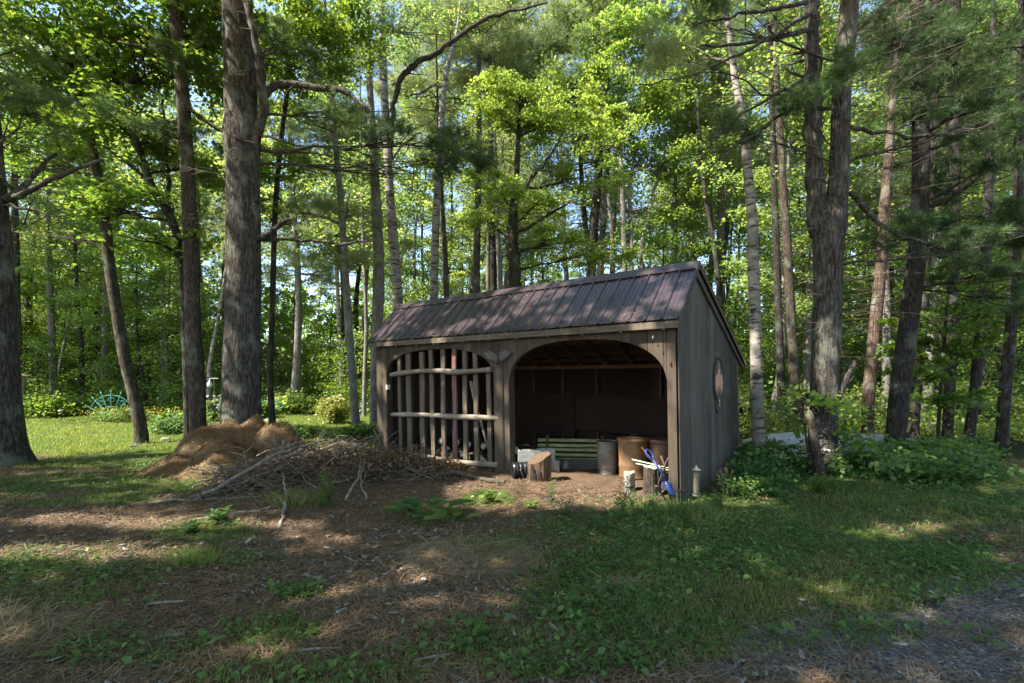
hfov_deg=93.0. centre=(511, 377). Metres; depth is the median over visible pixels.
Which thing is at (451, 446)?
firewood log
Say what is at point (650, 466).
garden stake
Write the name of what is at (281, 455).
fallen branch
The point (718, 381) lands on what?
wall plaque
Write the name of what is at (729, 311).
sapling
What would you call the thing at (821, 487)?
leafy weed
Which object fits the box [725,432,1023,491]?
bank undergrowth
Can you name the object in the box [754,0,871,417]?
slender tree
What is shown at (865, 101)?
slender tree
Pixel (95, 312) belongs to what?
slender tree
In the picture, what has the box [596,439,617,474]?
metal can
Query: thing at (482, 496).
leafy weed
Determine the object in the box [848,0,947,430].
pine tree
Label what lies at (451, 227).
slender tree
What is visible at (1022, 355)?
sapling
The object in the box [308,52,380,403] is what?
slender tree
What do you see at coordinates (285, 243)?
pine tree
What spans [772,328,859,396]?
sapling
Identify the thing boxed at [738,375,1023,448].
undergrowth
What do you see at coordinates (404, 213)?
broadleaf tree
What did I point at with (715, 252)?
slender tree
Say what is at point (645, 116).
maple tree
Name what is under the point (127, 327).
sapling
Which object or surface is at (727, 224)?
pine tree
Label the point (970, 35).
slender tree
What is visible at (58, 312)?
broadleaf tree
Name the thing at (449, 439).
firewood log
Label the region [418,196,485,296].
broadleaf tree
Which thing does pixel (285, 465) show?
fallen branch
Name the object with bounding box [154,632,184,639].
stick
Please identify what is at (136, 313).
sapling
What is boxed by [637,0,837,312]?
broadleaf tree
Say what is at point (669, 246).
broadleaf tree
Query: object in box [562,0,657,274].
slender tree
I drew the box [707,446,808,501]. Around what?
wall weeds
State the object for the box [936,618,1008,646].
leafy weed
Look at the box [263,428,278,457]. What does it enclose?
fallen branch
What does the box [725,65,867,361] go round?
broadleaf tree
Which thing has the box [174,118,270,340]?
broadleaf tree
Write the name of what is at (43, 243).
broadleaf tree
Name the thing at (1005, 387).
pine tree
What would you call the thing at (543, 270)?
sapling
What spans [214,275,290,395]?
sapling
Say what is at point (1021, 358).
pine tree
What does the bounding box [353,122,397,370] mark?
slender tree
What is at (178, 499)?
fallen branch
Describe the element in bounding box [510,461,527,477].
pipe roll
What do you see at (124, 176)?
broadleaf tree
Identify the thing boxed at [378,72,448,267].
slender tree
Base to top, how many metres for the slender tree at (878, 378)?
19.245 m
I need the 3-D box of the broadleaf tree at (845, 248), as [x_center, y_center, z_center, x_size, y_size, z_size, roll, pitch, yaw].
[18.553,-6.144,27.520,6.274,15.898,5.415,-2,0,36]
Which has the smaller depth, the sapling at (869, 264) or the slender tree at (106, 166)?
the sapling at (869, 264)
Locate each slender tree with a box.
[3,145,33,223]
[29,149,70,317]
[39,132,123,393]
[75,121,141,337]
[75,130,158,409]
[80,150,128,375]
[139,115,196,403]
[154,103,222,359]
[160,156,221,352]
[165,143,203,227]
[195,94,283,183]
[196,59,292,400]
[201,209,269,395]
[301,221,339,378]
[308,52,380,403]
[343,177,400,332]
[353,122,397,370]
[369,232,401,296]
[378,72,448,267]
[382,185,431,257]
[410,54,497,281]
[448,196,503,294]
[451,191,486,291]
[497,62,556,288]
[519,166,561,279]
[520,0,582,279]
[520,148,555,284]
[522,163,561,282]
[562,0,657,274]
[565,107,644,216]
[576,0,664,270]
[576,184,633,263]
[603,165,653,253]
[620,0,744,309]
[631,167,680,266]
[641,90,716,263]
[641,140,674,253]
[656,52,761,260]
[665,6,750,288]
[692,156,741,321]
[704,141,766,300]
[715,105,804,390]
[728,152,767,335]
[752,54,870,409]
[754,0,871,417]
[801,47,882,169]
[805,171,871,259]
[850,67,910,403]
[852,111,880,392]
[853,174,904,264]
[894,49,1015,429]
[908,0,1017,419]
[997,56,1016,404]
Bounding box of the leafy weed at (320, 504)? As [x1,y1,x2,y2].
[312,486,329,508]
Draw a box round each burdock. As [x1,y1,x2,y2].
[378,497,472,520]
[422,507,481,523]
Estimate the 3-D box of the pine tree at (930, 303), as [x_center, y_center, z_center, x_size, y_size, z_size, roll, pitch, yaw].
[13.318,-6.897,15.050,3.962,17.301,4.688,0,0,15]
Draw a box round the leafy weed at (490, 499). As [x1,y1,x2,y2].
[483,488,498,503]
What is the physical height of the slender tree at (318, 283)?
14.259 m
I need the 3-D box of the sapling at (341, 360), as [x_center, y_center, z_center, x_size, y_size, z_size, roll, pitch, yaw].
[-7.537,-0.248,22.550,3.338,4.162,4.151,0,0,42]
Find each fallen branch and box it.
[149,488,259,502]
[189,502,278,521]
[194,432,326,500]
[217,451,314,492]
[253,434,379,479]
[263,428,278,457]
[273,470,287,529]
[278,440,284,471]
[282,458,317,489]
[289,438,342,459]
[344,464,361,501]
[359,454,367,499]
[400,464,443,480]
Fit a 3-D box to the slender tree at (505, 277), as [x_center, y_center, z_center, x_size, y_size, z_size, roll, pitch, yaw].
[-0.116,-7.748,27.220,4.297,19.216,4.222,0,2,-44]
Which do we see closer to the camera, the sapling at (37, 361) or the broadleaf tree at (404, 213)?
the sapling at (37, 361)
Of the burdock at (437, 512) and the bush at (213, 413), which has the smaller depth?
the burdock at (437, 512)
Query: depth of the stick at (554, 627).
3.03 m
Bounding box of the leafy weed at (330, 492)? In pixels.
[317,468,336,505]
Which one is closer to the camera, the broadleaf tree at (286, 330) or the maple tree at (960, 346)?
the maple tree at (960, 346)
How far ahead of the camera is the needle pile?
8.52 m
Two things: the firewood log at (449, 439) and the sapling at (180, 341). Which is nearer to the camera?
the firewood log at (449, 439)
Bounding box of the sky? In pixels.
[0,0,1016,379]
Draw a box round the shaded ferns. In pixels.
[882,436,1020,471]
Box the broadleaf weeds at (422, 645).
[0,454,1023,682]
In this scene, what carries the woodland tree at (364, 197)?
on the ground at (590, 478)
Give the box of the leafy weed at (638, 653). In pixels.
[617,643,651,667]
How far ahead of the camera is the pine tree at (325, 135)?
23.12 m
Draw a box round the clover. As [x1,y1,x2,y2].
[0,456,1023,682]
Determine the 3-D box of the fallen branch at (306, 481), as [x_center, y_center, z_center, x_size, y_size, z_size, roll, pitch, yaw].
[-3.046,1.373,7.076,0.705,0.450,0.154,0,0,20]
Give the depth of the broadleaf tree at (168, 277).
27.50 m
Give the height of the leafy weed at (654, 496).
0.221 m
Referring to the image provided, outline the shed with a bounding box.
[367,260,746,501]
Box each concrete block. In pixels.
[518,449,540,461]
[537,448,554,460]
[551,459,558,471]
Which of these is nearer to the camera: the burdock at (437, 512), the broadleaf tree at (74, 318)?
the burdock at (437, 512)
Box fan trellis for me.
[85,391,127,412]
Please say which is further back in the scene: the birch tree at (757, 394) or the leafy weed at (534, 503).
the birch tree at (757, 394)
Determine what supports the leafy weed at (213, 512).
on the ground at (590, 478)
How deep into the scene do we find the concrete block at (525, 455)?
8.00 m
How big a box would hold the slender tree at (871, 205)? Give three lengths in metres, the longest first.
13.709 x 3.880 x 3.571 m
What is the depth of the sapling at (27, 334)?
25.56 m
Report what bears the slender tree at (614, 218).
on the ground at (590, 478)
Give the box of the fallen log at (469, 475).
[432,469,505,483]
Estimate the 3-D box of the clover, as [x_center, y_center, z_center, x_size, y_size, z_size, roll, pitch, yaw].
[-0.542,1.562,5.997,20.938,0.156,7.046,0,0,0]
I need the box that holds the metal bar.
[657,457,667,483]
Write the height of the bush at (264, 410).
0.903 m
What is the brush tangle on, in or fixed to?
on the ground at (590, 478)
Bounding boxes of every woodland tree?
[5,3,115,394]
[71,88,159,410]
[112,90,215,393]
[278,167,386,410]
[284,55,432,416]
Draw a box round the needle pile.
[134,413,312,481]
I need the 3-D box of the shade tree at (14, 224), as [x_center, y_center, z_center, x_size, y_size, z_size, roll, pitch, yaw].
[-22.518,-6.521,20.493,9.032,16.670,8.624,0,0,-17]
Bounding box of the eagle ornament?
[484,350,511,366]
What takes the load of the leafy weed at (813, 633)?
on the ground at (590, 478)
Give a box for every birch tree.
[299,0,547,310]
[397,0,516,299]
[660,0,796,446]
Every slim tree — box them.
[391,0,485,297]
[440,7,528,289]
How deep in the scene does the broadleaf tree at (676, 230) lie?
18.53 m
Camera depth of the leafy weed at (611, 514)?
5.16 m
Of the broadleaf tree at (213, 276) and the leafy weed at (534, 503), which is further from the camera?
the broadleaf tree at (213, 276)
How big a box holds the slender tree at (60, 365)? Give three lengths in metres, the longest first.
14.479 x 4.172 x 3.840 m
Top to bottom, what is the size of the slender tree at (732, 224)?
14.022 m
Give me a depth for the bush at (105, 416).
17.85 m
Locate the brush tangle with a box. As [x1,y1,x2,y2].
[167,427,454,504]
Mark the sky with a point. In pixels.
(138, 7)
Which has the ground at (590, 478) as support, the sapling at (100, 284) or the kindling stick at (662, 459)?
the sapling at (100, 284)
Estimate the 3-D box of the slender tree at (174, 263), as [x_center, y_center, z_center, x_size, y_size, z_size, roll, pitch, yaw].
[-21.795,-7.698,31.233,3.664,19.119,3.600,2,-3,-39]
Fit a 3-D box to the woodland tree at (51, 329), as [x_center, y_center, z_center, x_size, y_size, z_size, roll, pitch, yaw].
[-21.633,-7.812,22.662,5.066,19.176,5.657,0,0,38]
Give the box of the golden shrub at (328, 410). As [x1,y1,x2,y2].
[308,394,350,424]
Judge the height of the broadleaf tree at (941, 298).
16.951 m
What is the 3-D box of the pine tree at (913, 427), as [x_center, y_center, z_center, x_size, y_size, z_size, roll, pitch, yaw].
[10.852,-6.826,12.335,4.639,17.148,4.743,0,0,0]
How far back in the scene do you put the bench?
8.66 m
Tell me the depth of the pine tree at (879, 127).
21.50 m
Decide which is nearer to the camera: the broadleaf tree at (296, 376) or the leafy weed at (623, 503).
the leafy weed at (623, 503)
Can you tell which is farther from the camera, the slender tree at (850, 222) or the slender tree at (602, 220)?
the slender tree at (850, 222)
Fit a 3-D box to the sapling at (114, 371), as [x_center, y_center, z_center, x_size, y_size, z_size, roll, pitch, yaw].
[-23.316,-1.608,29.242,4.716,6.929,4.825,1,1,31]
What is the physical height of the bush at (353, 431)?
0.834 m
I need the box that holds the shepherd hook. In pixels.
[688,450,696,501]
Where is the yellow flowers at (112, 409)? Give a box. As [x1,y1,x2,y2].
[42,406,178,415]
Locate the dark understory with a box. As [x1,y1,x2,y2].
[20,257,1018,406]
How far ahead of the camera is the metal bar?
6.55 m
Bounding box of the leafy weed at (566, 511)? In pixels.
[548,496,578,515]
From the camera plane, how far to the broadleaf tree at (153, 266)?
30.86 m
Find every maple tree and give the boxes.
[0,0,222,443]
[9,0,287,437]
[216,0,421,424]
[448,48,645,287]
[560,0,727,272]
[744,385,894,470]
[867,262,1023,440]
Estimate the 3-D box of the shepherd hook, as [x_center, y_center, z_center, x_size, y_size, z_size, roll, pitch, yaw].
[2.310,1.318,6.221,0.111,0.800,0.008,0,0,0]
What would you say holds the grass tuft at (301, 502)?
on the ground at (590, 478)
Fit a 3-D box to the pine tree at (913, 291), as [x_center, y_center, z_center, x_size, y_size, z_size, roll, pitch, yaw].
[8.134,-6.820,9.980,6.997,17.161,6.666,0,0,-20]
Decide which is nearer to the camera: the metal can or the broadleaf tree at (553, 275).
the metal can
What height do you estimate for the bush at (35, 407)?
1.818 m
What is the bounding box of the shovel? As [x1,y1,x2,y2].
[645,449,675,495]
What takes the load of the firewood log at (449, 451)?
on the ground at (590, 478)
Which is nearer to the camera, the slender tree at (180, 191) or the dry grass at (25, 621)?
the dry grass at (25, 621)
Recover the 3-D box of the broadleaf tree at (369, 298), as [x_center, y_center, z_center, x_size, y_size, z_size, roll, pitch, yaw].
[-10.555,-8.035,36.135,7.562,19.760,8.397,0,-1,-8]
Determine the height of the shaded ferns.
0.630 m
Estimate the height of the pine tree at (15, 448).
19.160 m
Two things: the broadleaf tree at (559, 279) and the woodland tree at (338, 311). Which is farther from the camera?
the broadleaf tree at (559, 279)
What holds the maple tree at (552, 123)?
on the ground at (590, 478)
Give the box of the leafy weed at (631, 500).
[626,482,637,509]
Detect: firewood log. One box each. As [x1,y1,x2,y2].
[426,444,441,450]
[438,436,452,443]
[447,445,461,448]
[447,449,460,455]
[458,437,471,444]
[458,448,470,455]
[469,439,482,447]
[469,453,482,460]
[480,453,494,460]
[481,441,494,449]
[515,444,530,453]
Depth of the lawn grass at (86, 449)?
13.36 m
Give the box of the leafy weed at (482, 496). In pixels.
[461,494,488,505]
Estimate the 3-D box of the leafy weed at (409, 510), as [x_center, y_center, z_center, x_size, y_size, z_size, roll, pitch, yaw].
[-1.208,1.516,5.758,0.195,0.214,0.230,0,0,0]
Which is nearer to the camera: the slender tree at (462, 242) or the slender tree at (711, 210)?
the slender tree at (711, 210)
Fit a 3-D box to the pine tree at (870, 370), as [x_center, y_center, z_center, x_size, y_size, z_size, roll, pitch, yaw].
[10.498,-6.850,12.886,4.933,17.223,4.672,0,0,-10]
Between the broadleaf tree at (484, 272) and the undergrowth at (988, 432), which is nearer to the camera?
the undergrowth at (988, 432)
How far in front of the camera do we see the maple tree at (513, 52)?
17.96 m
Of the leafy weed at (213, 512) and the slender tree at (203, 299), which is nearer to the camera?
the leafy weed at (213, 512)
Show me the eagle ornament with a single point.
(496, 358)
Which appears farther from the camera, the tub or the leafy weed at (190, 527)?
the tub
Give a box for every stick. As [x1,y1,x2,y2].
[147,600,182,605]
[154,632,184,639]
[251,536,307,546]
[297,647,341,651]
[415,653,451,660]
[469,599,507,605]
[548,622,563,636]
[660,456,668,473]
[922,596,945,606]
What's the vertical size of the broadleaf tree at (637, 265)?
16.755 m
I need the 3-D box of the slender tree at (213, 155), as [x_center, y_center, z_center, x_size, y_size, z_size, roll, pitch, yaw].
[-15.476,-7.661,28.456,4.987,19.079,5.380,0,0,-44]
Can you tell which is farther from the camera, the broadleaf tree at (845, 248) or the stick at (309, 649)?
the broadleaf tree at (845, 248)
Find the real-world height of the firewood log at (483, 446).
0.154 m
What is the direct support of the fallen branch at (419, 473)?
on the ground at (590, 478)
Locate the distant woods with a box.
[6,170,990,386]
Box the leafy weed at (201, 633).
[194,630,226,653]
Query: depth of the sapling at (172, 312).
22.38 m
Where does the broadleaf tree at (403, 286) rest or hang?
on the ground at (590, 478)
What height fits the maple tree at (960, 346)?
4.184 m
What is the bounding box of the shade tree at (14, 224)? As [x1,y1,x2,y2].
[0,50,115,372]
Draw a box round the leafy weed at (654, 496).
[638,493,659,507]
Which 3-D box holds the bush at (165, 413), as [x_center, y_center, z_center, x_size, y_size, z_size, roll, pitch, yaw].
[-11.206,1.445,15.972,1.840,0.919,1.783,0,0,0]
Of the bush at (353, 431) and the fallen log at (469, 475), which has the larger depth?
the bush at (353, 431)
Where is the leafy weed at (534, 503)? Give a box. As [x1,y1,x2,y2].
[523,498,538,508]
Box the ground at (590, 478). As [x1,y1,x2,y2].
[0,382,1023,682]
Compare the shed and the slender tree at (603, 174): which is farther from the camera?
the slender tree at (603, 174)
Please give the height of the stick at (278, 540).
0.020 m
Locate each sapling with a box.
[19,330,84,401]
[21,261,45,328]
[21,272,100,394]
[22,322,91,393]
[23,312,71,381]
[30,268,135,401]
[55,218,182,412]
[72,306,173,390]
[92,275,171,391]
[130,279,223,411]
[153,285,221,390]
[175,277,262,396]
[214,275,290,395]
[261,334,311,396]
[300,282,367,396]
[309,332,370,404]
[339,274,429,390]
[412,288,442,300]
[520,243,573,284]
[611,212,725,316]
[683,242,748,381]
[711,221,805,419]
[728,297,774,384]
[731,276,802,390]
[734,332,788,414]
[762,313,854,379]
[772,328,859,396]
[798,206,936,409]
[799,267,869,391]
[858,280,961,384]
[892,247,1023,414]
[922,204,1023,430]
[956,277,1017,394]
[963,289,1023,388]
[965,307,1023,419]
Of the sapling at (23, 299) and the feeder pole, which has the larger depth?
the sapling at (23, 299)
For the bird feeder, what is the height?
0.452 m
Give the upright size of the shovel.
0.585 m
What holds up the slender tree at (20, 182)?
on the ground at (590, 478)
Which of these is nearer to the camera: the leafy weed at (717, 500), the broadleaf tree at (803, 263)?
the leafy weed at (717, 500)
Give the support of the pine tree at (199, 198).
on the ground at (590, 478)
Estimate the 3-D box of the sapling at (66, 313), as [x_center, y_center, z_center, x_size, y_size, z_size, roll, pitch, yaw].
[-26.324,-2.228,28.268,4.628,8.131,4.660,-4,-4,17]
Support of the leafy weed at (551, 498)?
on the ground at (590, 478)
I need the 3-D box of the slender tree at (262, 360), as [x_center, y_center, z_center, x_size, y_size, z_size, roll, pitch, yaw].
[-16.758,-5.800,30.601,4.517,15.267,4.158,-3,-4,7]
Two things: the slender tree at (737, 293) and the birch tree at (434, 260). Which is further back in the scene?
the slender tree at (737, 293)
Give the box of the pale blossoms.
[206,394,220,409]
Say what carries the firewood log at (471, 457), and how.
on the ground at (590, 478)
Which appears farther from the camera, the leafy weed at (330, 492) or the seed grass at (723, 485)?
the seed grass at (723, 485)
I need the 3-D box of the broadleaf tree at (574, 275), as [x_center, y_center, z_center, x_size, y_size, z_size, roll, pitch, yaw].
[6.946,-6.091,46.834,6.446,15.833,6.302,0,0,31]
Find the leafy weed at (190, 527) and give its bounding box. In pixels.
[172,517,205,534]
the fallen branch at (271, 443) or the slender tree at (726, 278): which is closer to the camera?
the fallen branch at (271, 443)
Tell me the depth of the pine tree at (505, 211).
25.14 m
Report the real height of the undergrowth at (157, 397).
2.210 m
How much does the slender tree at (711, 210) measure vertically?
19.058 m
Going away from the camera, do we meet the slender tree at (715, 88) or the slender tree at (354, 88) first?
the slender tree at (715, 88)
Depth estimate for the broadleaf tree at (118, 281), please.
35.93 m
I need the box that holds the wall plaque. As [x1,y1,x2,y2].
[713,357,723,412]
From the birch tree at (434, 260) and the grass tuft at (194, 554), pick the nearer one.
the grass tuft at (194, 554)
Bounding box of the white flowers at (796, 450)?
[761,446,849,458]
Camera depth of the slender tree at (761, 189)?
24.36 m
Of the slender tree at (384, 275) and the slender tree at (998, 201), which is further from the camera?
the slender tree at (384, 275)
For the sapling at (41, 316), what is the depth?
28.73 m
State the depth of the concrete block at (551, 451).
8.13 m
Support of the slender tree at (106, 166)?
on the ground at (590, 478)
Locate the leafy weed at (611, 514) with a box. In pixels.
[583,507,625,529]
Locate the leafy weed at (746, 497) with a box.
[734,476,761,501]
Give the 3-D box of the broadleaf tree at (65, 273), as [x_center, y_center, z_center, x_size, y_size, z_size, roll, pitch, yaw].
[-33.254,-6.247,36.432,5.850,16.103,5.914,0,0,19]
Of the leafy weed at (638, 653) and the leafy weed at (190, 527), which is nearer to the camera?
the leafy weed at (638, 653)
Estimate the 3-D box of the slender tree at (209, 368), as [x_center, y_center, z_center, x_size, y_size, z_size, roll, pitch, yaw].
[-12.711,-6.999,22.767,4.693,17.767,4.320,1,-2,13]
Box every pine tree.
[0,0,106,468]
[3,44,98,383]
[66,0,280,431]
[152,0,505,424]
[157,47,289,352]
[199,4,320,368]
[223,0,391,426]
[271,13,403,399]
[303,96,405,399]
[317,0,438,430]
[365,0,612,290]
[429,0,529,292]
[440,1,581,287]
[440,4,583,285]
[444,19,530,290]
[480,130,550,289]
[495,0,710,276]
[519,0,646,277]
[624,0,1023,473]
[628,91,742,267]
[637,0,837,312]
[665,14,803,323]
[715,0,810,432]
[722,0,857,431]
[798,0,1023,443]
[803,0,964,366]
[831,0,954,433]
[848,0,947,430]
[848,38,944,329]
[858,0,1006,439]
[859,0,1009,429]
[867,0,1019,438]
[877,0,1003,428]
[882,1,1023,418]
[908,0,1023,438]
[952,0,1023,444]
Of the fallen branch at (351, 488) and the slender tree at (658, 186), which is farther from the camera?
the slender tree at (658, 186)
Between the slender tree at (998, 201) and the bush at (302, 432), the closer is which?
the bush at (302, 432)
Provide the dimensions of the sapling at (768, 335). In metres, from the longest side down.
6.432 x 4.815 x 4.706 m
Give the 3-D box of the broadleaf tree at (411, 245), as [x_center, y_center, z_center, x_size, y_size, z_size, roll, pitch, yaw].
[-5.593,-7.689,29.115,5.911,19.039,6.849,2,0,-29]
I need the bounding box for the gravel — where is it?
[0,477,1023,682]
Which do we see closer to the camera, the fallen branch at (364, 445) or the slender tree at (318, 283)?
the fallen branch at (364, 445)
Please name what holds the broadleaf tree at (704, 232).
on the ground at (590, 478)
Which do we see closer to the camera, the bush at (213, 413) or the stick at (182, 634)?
the stick at (182, 634)
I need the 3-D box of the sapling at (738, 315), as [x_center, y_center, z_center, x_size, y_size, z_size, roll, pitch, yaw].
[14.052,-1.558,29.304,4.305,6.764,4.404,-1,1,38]
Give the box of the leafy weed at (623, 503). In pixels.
[612,475,633,518]
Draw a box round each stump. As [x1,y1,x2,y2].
[527,451,551,481]
[643,466,660,495]
[807,410,825,478]
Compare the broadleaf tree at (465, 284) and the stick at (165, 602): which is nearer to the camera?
the stick at (165, 602)
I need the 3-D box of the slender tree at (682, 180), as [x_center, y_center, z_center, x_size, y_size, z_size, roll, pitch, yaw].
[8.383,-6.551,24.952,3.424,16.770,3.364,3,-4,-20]
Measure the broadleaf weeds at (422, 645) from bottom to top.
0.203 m
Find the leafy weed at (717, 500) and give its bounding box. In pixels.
[699,489,726,511]
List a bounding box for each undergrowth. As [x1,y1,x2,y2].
[25,372,369,416]
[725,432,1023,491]
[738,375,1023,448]
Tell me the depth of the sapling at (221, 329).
23.63 m
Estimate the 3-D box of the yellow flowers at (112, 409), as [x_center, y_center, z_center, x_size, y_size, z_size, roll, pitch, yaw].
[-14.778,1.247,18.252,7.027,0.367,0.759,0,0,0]
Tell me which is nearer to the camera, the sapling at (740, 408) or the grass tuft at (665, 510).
the grass tuft at (665, 510)
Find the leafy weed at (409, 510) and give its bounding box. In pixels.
[404,496,414,511]
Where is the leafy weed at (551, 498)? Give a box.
[545,475,557,503]
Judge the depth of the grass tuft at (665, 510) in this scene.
5.53 m
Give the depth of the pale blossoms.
18.15 m
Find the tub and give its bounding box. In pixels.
[648,437,668,481]
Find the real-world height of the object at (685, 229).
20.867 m
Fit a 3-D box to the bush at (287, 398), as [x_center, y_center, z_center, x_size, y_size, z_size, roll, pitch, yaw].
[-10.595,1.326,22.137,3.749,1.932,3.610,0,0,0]
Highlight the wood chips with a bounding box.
[0,469,1023,682]
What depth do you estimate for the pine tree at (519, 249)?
27.55 m
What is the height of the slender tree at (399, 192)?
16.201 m
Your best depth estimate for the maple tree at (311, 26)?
13.08 m
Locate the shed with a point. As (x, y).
(587, 358)
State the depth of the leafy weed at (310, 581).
3.67 m
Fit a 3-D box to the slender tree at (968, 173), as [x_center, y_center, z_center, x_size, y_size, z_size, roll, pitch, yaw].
[14.289,-4.173,15.337,3.400,11.927,3.130,-2,0,40]
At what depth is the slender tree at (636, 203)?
29.68 m
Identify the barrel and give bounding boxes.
[617,434,648,479]
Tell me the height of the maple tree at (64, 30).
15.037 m
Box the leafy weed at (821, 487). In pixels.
[806,472,831,494]
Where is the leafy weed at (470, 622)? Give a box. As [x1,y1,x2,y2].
[455,617,491,649]
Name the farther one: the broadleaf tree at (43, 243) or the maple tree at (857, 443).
the broadleaf tree at (43, 243)
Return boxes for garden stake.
[632,459,668,467]
[636,463,668,470]
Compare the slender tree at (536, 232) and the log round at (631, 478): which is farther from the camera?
the slender tree at (536, 232)
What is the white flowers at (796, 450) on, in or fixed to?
on the bank undergrowth at (935, 466)
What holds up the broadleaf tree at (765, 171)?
on the ground at (590, 478)
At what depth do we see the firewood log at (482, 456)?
9.19 m
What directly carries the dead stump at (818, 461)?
on the ground at (590, 478)
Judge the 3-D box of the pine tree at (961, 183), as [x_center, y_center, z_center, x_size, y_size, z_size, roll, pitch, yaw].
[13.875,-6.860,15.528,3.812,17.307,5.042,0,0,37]
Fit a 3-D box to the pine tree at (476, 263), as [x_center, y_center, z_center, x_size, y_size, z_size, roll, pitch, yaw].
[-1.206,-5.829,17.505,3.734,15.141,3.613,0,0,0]
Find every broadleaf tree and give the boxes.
[0,29,86,323]
[7,123,138,408]
[20,192,78,320]
[22,182,90,346]
[24,211,98,332]
[39,177,142,358]
[67,17,224,409]
[83,205,147,361]
[91,154,212,401]
[120,190,221,398]
[166,196,221,365]
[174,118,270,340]
[189,0,370,411]
[261,166,333,386]
[326,143,417,380]
[368,246,429,308]
[369,148,464,322]
[370,91,465,307]
[415,113,532,297]
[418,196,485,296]
[427,230,468,299]
[464,236,526,292]
[481,231,557,291]
[534,215,577,282]
[547,268,563,280]
[560,246,609,278]
[570,163,665,275]
[604,215,656,270]
[607,23,768,285]
[634,166,730,287]
[636,146,746,287]
[684,0,908,427]
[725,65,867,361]
[725,225,772,359]
[734,0,876,292]
[736,188,806,378]
[791,135,904,387]
[800,206,874,362]
[821,0,1023,428]
[853,39,1009,408]
[860,0,1023,410]
[946,2,1015,356]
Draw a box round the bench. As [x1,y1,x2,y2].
[537,435,603,468]
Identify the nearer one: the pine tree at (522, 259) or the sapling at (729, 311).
the sapling at (729, 311)
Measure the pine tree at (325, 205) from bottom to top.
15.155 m
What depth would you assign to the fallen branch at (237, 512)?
5.70 m
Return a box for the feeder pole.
[207,378,217,386]
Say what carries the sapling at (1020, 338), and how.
on the ground at (590, 478)
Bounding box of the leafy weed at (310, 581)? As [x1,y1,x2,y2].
[281,577,319,596]
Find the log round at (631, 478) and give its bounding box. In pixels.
[623,470,634,492]
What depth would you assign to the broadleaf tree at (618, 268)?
29.52 m
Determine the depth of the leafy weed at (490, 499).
6.24 m
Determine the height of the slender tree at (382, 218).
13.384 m
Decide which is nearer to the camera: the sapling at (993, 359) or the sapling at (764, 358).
the sapling at (993, 359)
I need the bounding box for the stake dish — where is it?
[676,489,687,505]
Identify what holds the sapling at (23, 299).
on the ground at (590, 478)
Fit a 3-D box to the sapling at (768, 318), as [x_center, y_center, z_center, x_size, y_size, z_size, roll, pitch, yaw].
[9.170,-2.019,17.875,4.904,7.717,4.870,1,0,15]
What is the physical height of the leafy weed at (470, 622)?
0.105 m
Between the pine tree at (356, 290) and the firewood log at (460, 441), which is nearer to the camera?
the firewood log at (460, 441)
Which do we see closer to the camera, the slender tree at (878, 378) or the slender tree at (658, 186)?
the slender tree at (878, 378)
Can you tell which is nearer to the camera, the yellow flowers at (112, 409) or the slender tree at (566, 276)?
the yellow flowers at (112, 409)
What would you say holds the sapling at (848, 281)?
on the ground at (590, 478)
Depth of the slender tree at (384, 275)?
36.03 m
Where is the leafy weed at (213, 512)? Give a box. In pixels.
[203,505,231,523]
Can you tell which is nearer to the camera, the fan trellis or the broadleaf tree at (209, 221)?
the fan trellis
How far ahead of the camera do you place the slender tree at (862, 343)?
29.56 m
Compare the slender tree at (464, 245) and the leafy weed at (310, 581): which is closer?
the leafy weed at (310, 581)
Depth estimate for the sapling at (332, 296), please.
26.44 m
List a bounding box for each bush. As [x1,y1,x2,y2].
[22,387,109,418]
[80,404,159,423]
[147,413,216,434]
[149,408,182,425]
[206,399,220,420]
[262,386,320,414]
[262,401,281,417]
[294,424,323,438]
[333,420,377,443]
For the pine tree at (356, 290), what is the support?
on the ground at (590, 478)
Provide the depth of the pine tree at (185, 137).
10.27 m
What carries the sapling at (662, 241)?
on the ground at (590, 478)
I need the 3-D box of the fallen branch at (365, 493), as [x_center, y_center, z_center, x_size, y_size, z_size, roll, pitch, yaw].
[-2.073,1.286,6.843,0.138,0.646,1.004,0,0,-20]
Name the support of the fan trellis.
on the ground at (590, 478)
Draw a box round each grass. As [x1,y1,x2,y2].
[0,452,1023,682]
[0,527,663,661]
[25,412,398,459]
[718,467,732,500]
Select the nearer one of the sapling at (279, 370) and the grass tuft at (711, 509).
the grass tuft at (711, 509)
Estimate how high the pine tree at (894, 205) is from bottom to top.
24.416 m
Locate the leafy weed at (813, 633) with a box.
[762,622,824,643]
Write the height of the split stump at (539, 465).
0.462 m
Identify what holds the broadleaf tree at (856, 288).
on the ground at (590, 478)
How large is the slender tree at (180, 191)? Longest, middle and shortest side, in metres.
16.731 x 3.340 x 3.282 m
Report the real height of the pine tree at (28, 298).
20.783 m
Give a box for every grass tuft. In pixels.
[156,540,240,569]
[249,481,341,508]
[626,489,735,525]
[656,494,766,532]
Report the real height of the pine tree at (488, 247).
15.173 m
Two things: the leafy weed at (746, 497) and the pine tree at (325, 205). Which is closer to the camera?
the leafy weed at (746, 497)
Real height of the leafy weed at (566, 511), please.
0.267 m

